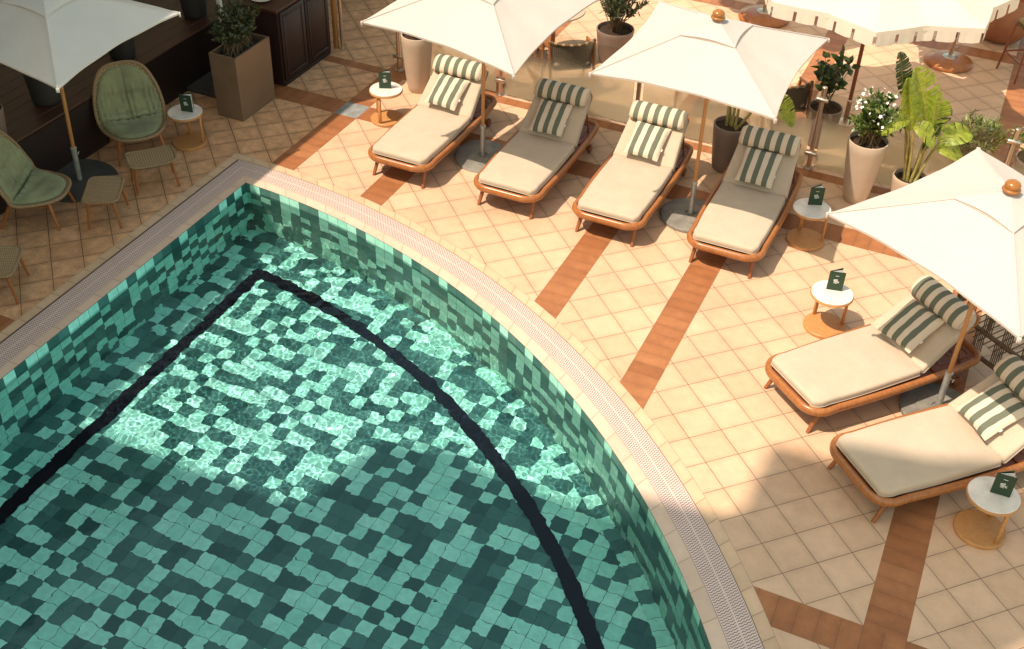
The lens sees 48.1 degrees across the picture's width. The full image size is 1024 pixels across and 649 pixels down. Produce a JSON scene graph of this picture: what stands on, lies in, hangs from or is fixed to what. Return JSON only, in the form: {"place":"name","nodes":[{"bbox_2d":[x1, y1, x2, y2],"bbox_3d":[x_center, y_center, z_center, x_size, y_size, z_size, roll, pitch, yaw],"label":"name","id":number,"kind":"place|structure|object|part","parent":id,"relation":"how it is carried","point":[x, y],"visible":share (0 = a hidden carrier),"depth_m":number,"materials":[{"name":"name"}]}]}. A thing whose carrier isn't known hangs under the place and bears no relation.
{"place":"outdoors","nodes":[
{"label":"outdoors","id":0,"kind":"place"},
{"bbox_2d":[1,184,243,378],"label":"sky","id":1,"kind":"structure","parent":0,"point":[243,184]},
{"bbox_2d":[0,189,710,648],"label":"pool water","id":2,"kind":"structure","parent":0,"point":[246,419],"depth_m":10.11,"materials":[{"name":"green liquid"}]},
{"bbox_2d":[0,0,1023,648],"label":"terrace floor","id":3,"kind":"structure","parent":0,"point":[794,514],"depth_m":12.23,"materials":[{"name":"tile"}]},
{"bbox_2d":[0,245,30,304],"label":"wicker footstool","id":4,"kind":"object","parent":3,"relation":"on","point":[10,257],"visible":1,"depth_m":11.77,"materials":[{"name":"beige wicker"}]},
{"bbox_2d":[0,130,75,230],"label":"wicker armchair","id":5,"kind":"object","parent":3,"relation":"on","point":[25,182],"visible":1,"depth_m":12.75,"materials":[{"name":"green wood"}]},
{"bbox_2d":[0,0,180,202],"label":"pool umbrella","id":6,"kind":"object","parent":3,"relation":"on","point":[57,45],"visible":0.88,"depth_m":11.89,"materials":[{"name":"white fabric"}]},
{"bbox_2d":[81,175,128,229],"bbox_3d":[-4.583,-1.373,12.951,0.412,0.383,0.572,-3,39,-6],"label":"wicker footstool","id":7,"kind":"object","parent":3,"relation":"on","point":[103,190],"visible":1,"depth_m":12.83,"materials":[{"name":"beige wicker"}]},
{"bbox_2d":[0,0,233,214],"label":"timber bench","id":8,"kind":"object","parent":3,"relation":"on","point":[172,55],"visible":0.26,"depth_m":14.14,"materials":[{"name":"brown wood"}]},
{"bbox_2d":[0,88,6,133],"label":"bench pot","id":9,"kind":"object","parent":8,"relation":"on","point":[3,128],"visible":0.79,"depth_m":12.83,"materials":[{"name":"ceramic"}]},
{"bbox_2d":[22,73,61,106],"bbox_3d":[-5.552,-3.044,13.433,0.520,0.925,0.482,17,41,18],"label":"bench pot","id":10,"kind":"object","parent":8,"relation":"on","point":[42,94],"visible":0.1,"depth_m":13.47,"materials":[{"name":"ceramic"}]},
{"bbox_2d":[109,37,135,60],"bbox_3d":[-4.979,-3.764,14.378,0.565,0.903,0.494,17,41,18],"label":"bench pot","id":11,"kind":"object","parent":8,"relation":"on","point":[124,50],"visible":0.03,"depth_m":14.50,"materials":[{"name":"ceramic"}]},
{"bbox_2d":[180,0,206,19],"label":"bench pot","id":12,"kind":"object","parent":8,"relation":"on","point":[194,9],"visible":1,"depth_m":15.52,"materials":[{"name":"ceramic"}]},
{"bbox_2d":[92,60,166,166],"bbox_3d":[-4.616,-2.566,13.939,0.846,1.025,0.821,-15,42,-20],"label":"wicker armchair","id":13,"kind":"object","parent":3,"relation":"on","point":[128,103],"visible":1,"depth_m":13.94,"materials":[{"name":"green fabric"}]},
{"bbox_2d":[124,145,180,194],"bbox_3d":[-4.230,-1.827,13.536,0.572,0.383,0.412,-15,41,-20],"label":"wicker footstool","id":14,"kind":"object","parent":3,"relation":"on","point":[151,157],"visible":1,"depth_m":13.42,"materials":[{"name":"beige wicker"}]},
{"bbox_2d":[167,104,207,150],"bbox_3d":[-4.035,-2.453,14.275,0.430,0.445,0.430,1,39,-1],"label":"side table","id":15,"kind":"object","parent":3,"relation":"on","point":[190,140],"visible":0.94,"depth_m":14.26,"materials":[{"name":"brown wood"}]},
{"bbox_2d":[179,93,193,111],"bbox_3d":[-3.986,-2.732,14.087,0.157,0.224,0.094,9,39,9],"label":"menu card","id":16,"kind":"object","parent":15,"relation":"on","point":[186,102],"visible":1,"depth_m":14.05,"materials":[{"name":"paper"}]},
{"bbox_2d":[187,0,225,97],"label":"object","id":17,"kind":"object","parent":3,"relation":"on","point":[204,85],"visible":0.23,"depth_m":15.46,"materials":[{"name":"paint"}]},
{"bbox_2d":[207,0,274,121],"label":"square planter","id":18,"kind":"object","parent":3,"relation":"on","point":[241,67],"visible":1,"depth_m":14.63,"materials":[{"name":"brown concrete"}]},
{"bbox_2d":[228,0,330,85],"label":"wooden cabinet","id":19,"kind":"object","parent":3,"relation":"on","point":[297,32],"visible":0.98,"depth_m":15.54,"materials":[{"name":"brown wood"}]},
{"bbox_3d":[-2.945,-3.850,15.529,0.038,0.960,0.555,17,41,18],"label":"door","id":20,"kind":"part","parent":19,"relation":"part of","materials":[{"name":"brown wood"}]},
{"bbox_3d":[-2.702,-4.174,15.944,0.038,0.960,0.555,17,41,18],"label":"door","id":21,"kind":"part","parent":19,"relation":"part of","materials":[{"name":"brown wood"}]},
{"bbox_2d":[330,0,345,49],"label":"door post","id":22,"kind":"object","parent":3,"relation":"on","point":[335,25],"depth_m":16.41,"materials":[{"name":"wood"}]},
{"bbox_2d":[272,59,404,169],"bbox_3d":[-0.053,-5.586,18.718,0.340,0.001,57.000,17,41,18],"label":"paving strip","id":23,"kind":"object","parent":3,"relation":"on","point":[308,145],"visible":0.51,"depth_m":14.67,"materials":[{"name":"brown tile"}]},
{"bbox_2d":[334,102,369,117],"bbox_3d":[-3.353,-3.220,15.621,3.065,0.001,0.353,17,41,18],"label":"grey paving tile","id":24,"kind":"object","parent":3,"relation":"on","point":[352,110],"visible":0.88,"depth_m":15.19,"materials":[{"name":"white tile"}]},
{"bbox_2d":[0,175,728,648],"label":"pool coping","id":25,"kind":"object","parent":3,"relation":"on","point":[680,553],"visible":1,"depth_m":11.30,"materials":[{"name":"stone"}]},
{"bbox_2d":[0,159,763,648],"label":"drain grate","id":26,"kind":"object","parent":3,"relation":"on","point":[724,593],"visible":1,"depth_m":11.49,"materials":[{"name":"stone"}]},
{"bbox_2d":[369,82,402,126],"bbox_3d":[-1.624,-2.852,14.870,0.430,0.445,0.430,24,44,26],"label":"side table","id":27,"kind":"object","parent":3,"relation":"on","point":[385,118],"visible":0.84,"depth_m":14.82,"materials":[{"name":"brown wood"}]},
{"bbox_2d":[378,69,390,88],"bbox_3d":[-1.624,-3.145,14.697,0.157,0.224,0.094,2,39,0],"label":"menu card","id":28,"kind":"object","parent":27,"relation":"on","point":[385,79],"visible":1,"depth_m":14.66,"materials":[{"name":"paper"}]},
{"bbox_2d":[0,153,779,648],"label":"pool border","id":29,"kind":"object","parent":3,"relation":"on","point":[704,509],"visible":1,"depth_m":11.58,"materials":[{"name":"stone"}]},
{"bbox_2d":[400,33,431,93],"bbox_3d":[-1.278,-3.647,15.355,0.489,1.101,0.437,17,41,18],"label":"planter","id":30,"kind":"object","parent":3,"relation":"on","point":[417,53],"visible":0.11,"depth_m":15.28,"materials":[{"name":"beige ceramic"}]},
{"bbox_2d":[368,54,496,188],"bbox_3d":[-0.963,-2.595,14.222,0.918,0.901,2.088,17,41,18],"label":"sun lounger","id":31,"kind":"object","parent":3,"relation":"on","point":[423,136],"visible":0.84,"depth_m":14.14,"materials":[{"name":"beige fabric"}]},
{"bbox_2d":[425,73,469,110],"bbox_3d":[-0.811,-2.925,14.411,0.434,0.129,0.464,20,73,19],"label":"throw cushion","id":32,"kind":"object","parent":31,"relation":"on","point":[447,91],"visible":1,"depth_m":14.35,"materials":[{"name":"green fabric"}]},
{"bbox_2d":[0,315,926,648],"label":"paving strip","id":33,"kind":"object","parent":3,"relation":"on","point":[808,623],"visible":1,"depth_m":8.87,"materials":[{"name":"brown tile"}]},
{"bbox_2d":[361,21,571,205],"bbox_3d":[1.168,-5.210,18.296,0.330,0.001,57.000,17,41,18],"label":"paving strip","id":34,"kind":"object","parent":3,"relation":"on","point":[385,186],"visible":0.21,"depth_m":13.82,"materials":[{"name":"brown tile"}]},
{"bbox_2d":[360,0,602,172],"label":"pool umbrella","id":35,"kind":"object","parent":3,"relation":"on","point":[509,37],"visible":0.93,"depth_m":12.43,"materials":[{"name":"white fabric"}]},
{"bbox_2d":[534,47,538,60],"bbox_3d":[0.081,-4.101,16.227,0.607,0.798,0.670,4,39,3],"label":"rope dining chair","id":36,"kind":"object","parent":3,"relation":"on","point":[535,53],"visible":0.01,"depth_m":16.09,"materials":[{"name":"brown wood"}]},
{"bbox_2d":[474,78,598,218],"bbox_3d":[0.322,-2.187,13.760,0.918,0.901,2.088,17,41,18],"label":"sun lounger","id":37,"kind":"object","parent":3,"relation":"on","point":[524,164],"visible":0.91,"depth_m":13.69,"materials":[{"name":"beige fabric"}]},
{"bbox_2d":[528,98,572,136],"bbox_3d":[0.474,-2.517,13.949,0.434,0.129,0.464,15,71,18],"label":"throw cushion","id":38,"kind":"object","parent":37,"relation":"on","point":[550,117],"visible":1,"depth_m":13.89,"materials":[{"name":"green fabric"}]},
{"bbox_2d":[536,9,585,62],"bbox_3d":[0.588,-4.141,16.327,0.880,0.752,0.880,17,41,18],"label":"round dining table","id":39,"kind":"object","parent":3,"relation":"on","point":[574,18],"visible":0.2,"depth_m":16.35,"materials":[{"name":"brown wood"}]},
{"bbox_2d":[541,36,595,70],"bbox_3d":[0.769,-3.547,15.559,0.670,0.798,0.607,-6,39,-10],"label":"rope dining chair","id":40,"kind":"object","parent":3,"relation":"on","point":[582,56],"visible":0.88,"depth_m":15.27,"materials":[{"name":"beige fabric"}]},
{"bbox_2d":[274,83,909,260],"bbox_3d":[4.676,-0.752,12.842,60.000,0.001,0.353,17,41,18],"label":"paving strip","id":41,"kind":"object","parent":3,"relation":"on","point":[845,235],"visible":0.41,"depth_m":13.82,"materials":[{"name":"brown tile"}]},
{"bbox_2d":[323,55,890,194],"bbox_3d":[5.167,-1.406,13.681,60.000,0.001,0.180,17,41,18],"label":"paving strip","id":42,"kind":"object","parent":3,"relation":"on","point":[621,128],"visible":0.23,"depth_m":15.11,"materials":[{"name":"brown tile"}]},
{"bbox_2d":[596,0,648,63],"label":"potted oleander","id":43,"kind":"object","parent":3,"relation":"on","point":[615,33],"visible":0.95,"depth_m":16.09,"materials":[{"name":"ceramic"}]},
{"bbox_2d":[572,100,692,246],"bbox_3d":[1.447,-1.841,13.371,0.918,0.901,2.088,17,41,18],"label":"sun lounger","id":44,"kind":"object","parent":3,"relation":"on","point":[622,190],"visible":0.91,"depth_m":13.29,"materials":[{"name":"beige fabric"}]},
{"bbox_2d":[623,120,670,161],"bbox_3d":[1.599,-2.171,13.559,0.434,0.129,0.464,19,73,19],"label":"throw cushion","id":45,"kind":"object","parent":44,"relation":"on","point":[647,140],"visible":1,"depth_m":13.51,"materials":[{"name":"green fabric"}]},
{"bbox_2d":[535,0,763,318],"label":"paving strip","id":46,"kind":"object","parent":3,"relation":"on","point":[565,280],"visible":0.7,"depth_m":12.51,"materials":[{"name":"brown tile"}]},
{"bbox_2d":[393,0,1023,185],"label":"glass fence","id":47,"kind":"object","parent":3,"relation":"on","point":[612,99],"visible":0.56,"depth_m":14.57,"materials":[{"name":"glass"}]},
{"bbox_2d":[589,1,829,233],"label":"pool umbrella","id":48,"kind":"object","parent":3,"relation":"on","point":[717,55],"visible":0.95,"depth_m":11.68,"materials":[{"name":"white fabric"}]},
{"bbox_2d":[620,29,847,408],"bbox_3d":[4.736,-4.114,17.061,0.333,0.001,57.000,17,41,18],"label":"paving strip","id":49,"kind":"object","parent":3,"relation":"on","point":[640,379],"visible":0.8,"depth_m":11.92,"materials":[{"name":"brown tile"}]},
{"bbox_2d":[687,125,802,278],"bbox_3d":[2.676,-1.470,12.954,0.918,0.901,2.088,17,41,18],"label":"sun lounger","id":50,"kind":"object","parent":3,"relation":"on","point":[739,220],"visible":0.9,"depth_m":12.87,"materials":[{"name":"beige fabric"}]},
{"bbox_2d":[734,146,782,188],"bbox_3d":[2.829,-1.800,13.143,0.434,0.129,0.464,17,72,18],"label":"throw cushion","id":51,"kind":"object","parent":50,"relation":"on","point":[758,167],"visible":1,"depth_m":13.09,"materials":[{"name":"multicoloured fabric"}]},
{"bbox_2d":[712,94,795,172],"bbox_3d":[2.783,-2.597,13.719,1.293,1.698,0.559,17,41,18],"label":"potted banana plant","id":52,"kind":"object","parent":3,"relation":"on","point":[728,127],"visible":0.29,"depth_m":13.87,"materials":[{"name":"green plant"}]},
{"bbox_2d":[738,0,788,27],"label":"scalloped umbrella","id":53,"kind":"object","parent":3,"relation":"on","point":[757,14],"visible":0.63,"depth_m":17.63,"materials":[{"name":"orange fabric"}]},
{"bbox_2d":[778,76,813,121],"bbox_3d":[3.457,-2.831,14.766,0.670,0.798,0.607,-3,39,-6],"label":"rope dining chair","id":54,"kind":"object","parent":3,"relation":"on","point":[800,95],"visible":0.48,"depth_m":14.48,"materials":[{"name":"brown wood"}]},
{"bbox_2d":[786,198,831,250],"bbox_3d":[3.332,-1.123,12.896,0.430,0.445,0.430,1,39,-1],"label":"side table","id":55,"kind":"object","parent":3,"relation":"on","point":[801,238],"visible":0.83,"depth_m":12.88,"materials":[{"name":"brown wood"}]},
{"bbox_2d":[808,184,825,204],"bbox_3d":[3.381,-1.447,12.765,0.157,0.224,0.094,3,39,1],"label":"menu card","id":56,"kind":"object","parent":55,"relation":"on","point":[816,196],"visible":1,"depth_m":12.73,"materials":[{"name":"paper"}]},
{"bbox_2d":[803,280,853,338],"bbox_3d":[3.215,-0.149,11.671,0.430,0.445,0.430,-7,39,-11],"label":"side table","id":57,"kind":"object","parent":3,"relation":"on","point":[821,325],"visible":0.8,"depth_m":11.66,"materials":[{"name":"brown wood"}]},
{"bbox_2d":[826,268,845,290],"bbox_3d":[3.254,-0.459,11.521,0.157,0.224,0.094,9,39,9],"label":"menu card","id":58,"kind":"object","parent":57,"relation":"on","point":[836,279],"visible":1,"depth_m":11.48,"materials":[{"name":"paper"}]},
{"bbox_2d":[807,45,860,148],"bbox_3d":[3.945,-2.867,14.398,0.519,1.332,0.553,-15,41,-20],"label":"potted rubber plant","id":59,"kind":"object","parent":3,"relation":"on","point":[827,75],"visible":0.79,"depth_m":14.30,"materials":[{"name":"green plant"}]},
{"bbox_2d":[692,0,1023,64],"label":"paving strip","id":60,"kind":"object","parent":3,"relation":"on","point":[962,49],"visible":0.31,"depth_m":17.20,"materials":[{"name":"brown tile"}]},
{"bbox_2d":[764,275,980,433],"bbox_3d":[3.450,0.225,10.860,2.088,0.901,0.918,-15,42,-20],"label":"sun lounger","id":61,"kind":"object","parent":3,"relation":"on","point":[847,370],"visible":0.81,"depth_m":10.74,"materials":[{"name":"beige fabric"}]},
{"bbox_2d":[877,298,944,352],"bbox_3d":[3.796,0.010,10.911,0.464,0.129,0.434,-41,45,-1],"label":"throw cushion","id":62,"kind":"object","parent":61,"relation":"on","point":[911,325],"visible":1,"depth_m":10.85,"materials":[{"name":"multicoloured fabric"}]},
{"bbox_2d":[843,85,905,203],"bbox_3d":[4.168,-2.068,13.295,0.719,1.467,0.633,17,41,18],"label":"potted flower bush","id":63,"kind":"object","parent":3,"relation":"on","point":[868,143],"visible":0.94,"depth_m":13.19,"materials":[{"name":"green plant"}]},
{"bbox_2d":[765,0,1019,131],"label":"scalloped umbrella","id":64,"kind":"object","parent":3,"relation":"on","point":[885,22],"visible":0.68,"depth_m":12.82,"materials":[{"name":"beige fabric"}]},
{"bbox_2d":[825,147,1023,414],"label":"pool umbrella","id":65,"kind":"object","parent":3,"relation":"on","point":[958,226],"visible":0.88,"depth_m":9.30,"materials":[{"name":"white fabric"}]},
{"bbox_2d":[827,354,1023,523],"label":"sun lounger","id":66,"kind":"object","parent":3,"relation":"on","point":[920,455],"visible":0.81,"depth_m":9.86,"materials":[{"name":"beige fabric"}]},
{"bbox_2d":[956,380,1023,440],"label":"throw cushion","id":67,"kind":"object","parent":66,"relation":"on","point":[992,410],"visible":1,"depth_m":9.95,"materials":[{"name":"multicoloured fabric"}]},
{"bbox_2d":[881,51,972,190],"bbox_3d":[4.689,-2.143,13.009,1.074,1.966,0.459,8,39,8],"label":"potted banana plant","id":68,"kind":"object","parent":3,"relation":"on","point":[933,110],"visible":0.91,"depth_m":12.88,"materials":[{"name":"green plant"}]},
{"bbox_2d":[863,37,1023,640],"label":"paving strip","id":69,"kind":"object","parent":3,"relation":"on","point":[891,606],"visible":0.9,"depth_m":9.53,"materials":[{"name":"brown tile"}]},
{"bbox_2d":[924,32,972,72],"bbox_3d":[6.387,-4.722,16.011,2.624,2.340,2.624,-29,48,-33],"label":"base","id":70,"kind":"object","parent":3,"relation":"on","point":[951,60],"visible":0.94,"depth_m":16.58,"materials":[{"name":"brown wood"}]},
{"bbox_2d":[941,108,1019,156],"bbox_3d":[5.549,-2.135,13.758,0.912,1.063,0.743,17,41,18],"label":"potted grassy bush","id":71,"kind":"object","parent":3,"relation":"on","point":[985,134],"visible":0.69,"depth_m":13.53,"materials":[{"name":"green plant"}]},
{"bbox_2d":[953,476,1020,549],"bbox_3d":[3.947,1.566,9.548,0.430,0.445,0.430,-23,45,-28],"label":"side table","id":72,"kind":"object","parent":3,"relation":"on","point":[983,527],"visible":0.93,"depth_m":9.52,"materials":[{"name":"brown wood"}]},
{"bbox_2d":[990,470,1017,497],"bbox_3d":[4.015,1.284,9.365,0.157,0.224,0.094,16,41,17],"label":"menu card","id":73,"kind":"object","parent":72,"relation":"on","point":[1004,483],"visible":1,"depth_m":9.32,"materials":[{"name":"paper"}]},
{"bbox_2d":[957,293,1023,370],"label":"lattice armchair","id":74,"kind":"object","parent":3,"relation":"on","point":[992,338],"visible":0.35,"depth_m":11.03,"materials":[{"name":"wicker"}]},
{"bbox_2d":[982,0,1023,43],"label":"terracotta jar","id":75,"kind":"object","parent":3,"relation":"on","point":[999,30],"visible":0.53,"depth_m":16.97,"materials":[{"name":"orange ceramic"}]},
{"bbox_2d":[996,17,1023,83],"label":"bar stool","id":76,"kind":"object","parent":3,"relation":"on","point":[1020,23],"visible":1,"depth_m":16.24,"materials":[{"name":"wood"}]},
{"bbox_2d":[1010,126,1023,170],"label":"potted grassy bush","id":77,"kind":"object","parent":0,"point":[1019,161],"visible":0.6,"depth_m":13.69,"materials":[{"name":"green plant"}]},
{"label":"pool floor","id":78,"kind":"structure","parent":0,"visible":0},
{"bbox_2d":[0,183,710,648],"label":"pool wall","id":79,"kind":"structure","parent":78,"relation":"on","point":[78,321],"depth_m":11.87,"materials":[{"name":"tile"}]}
]}

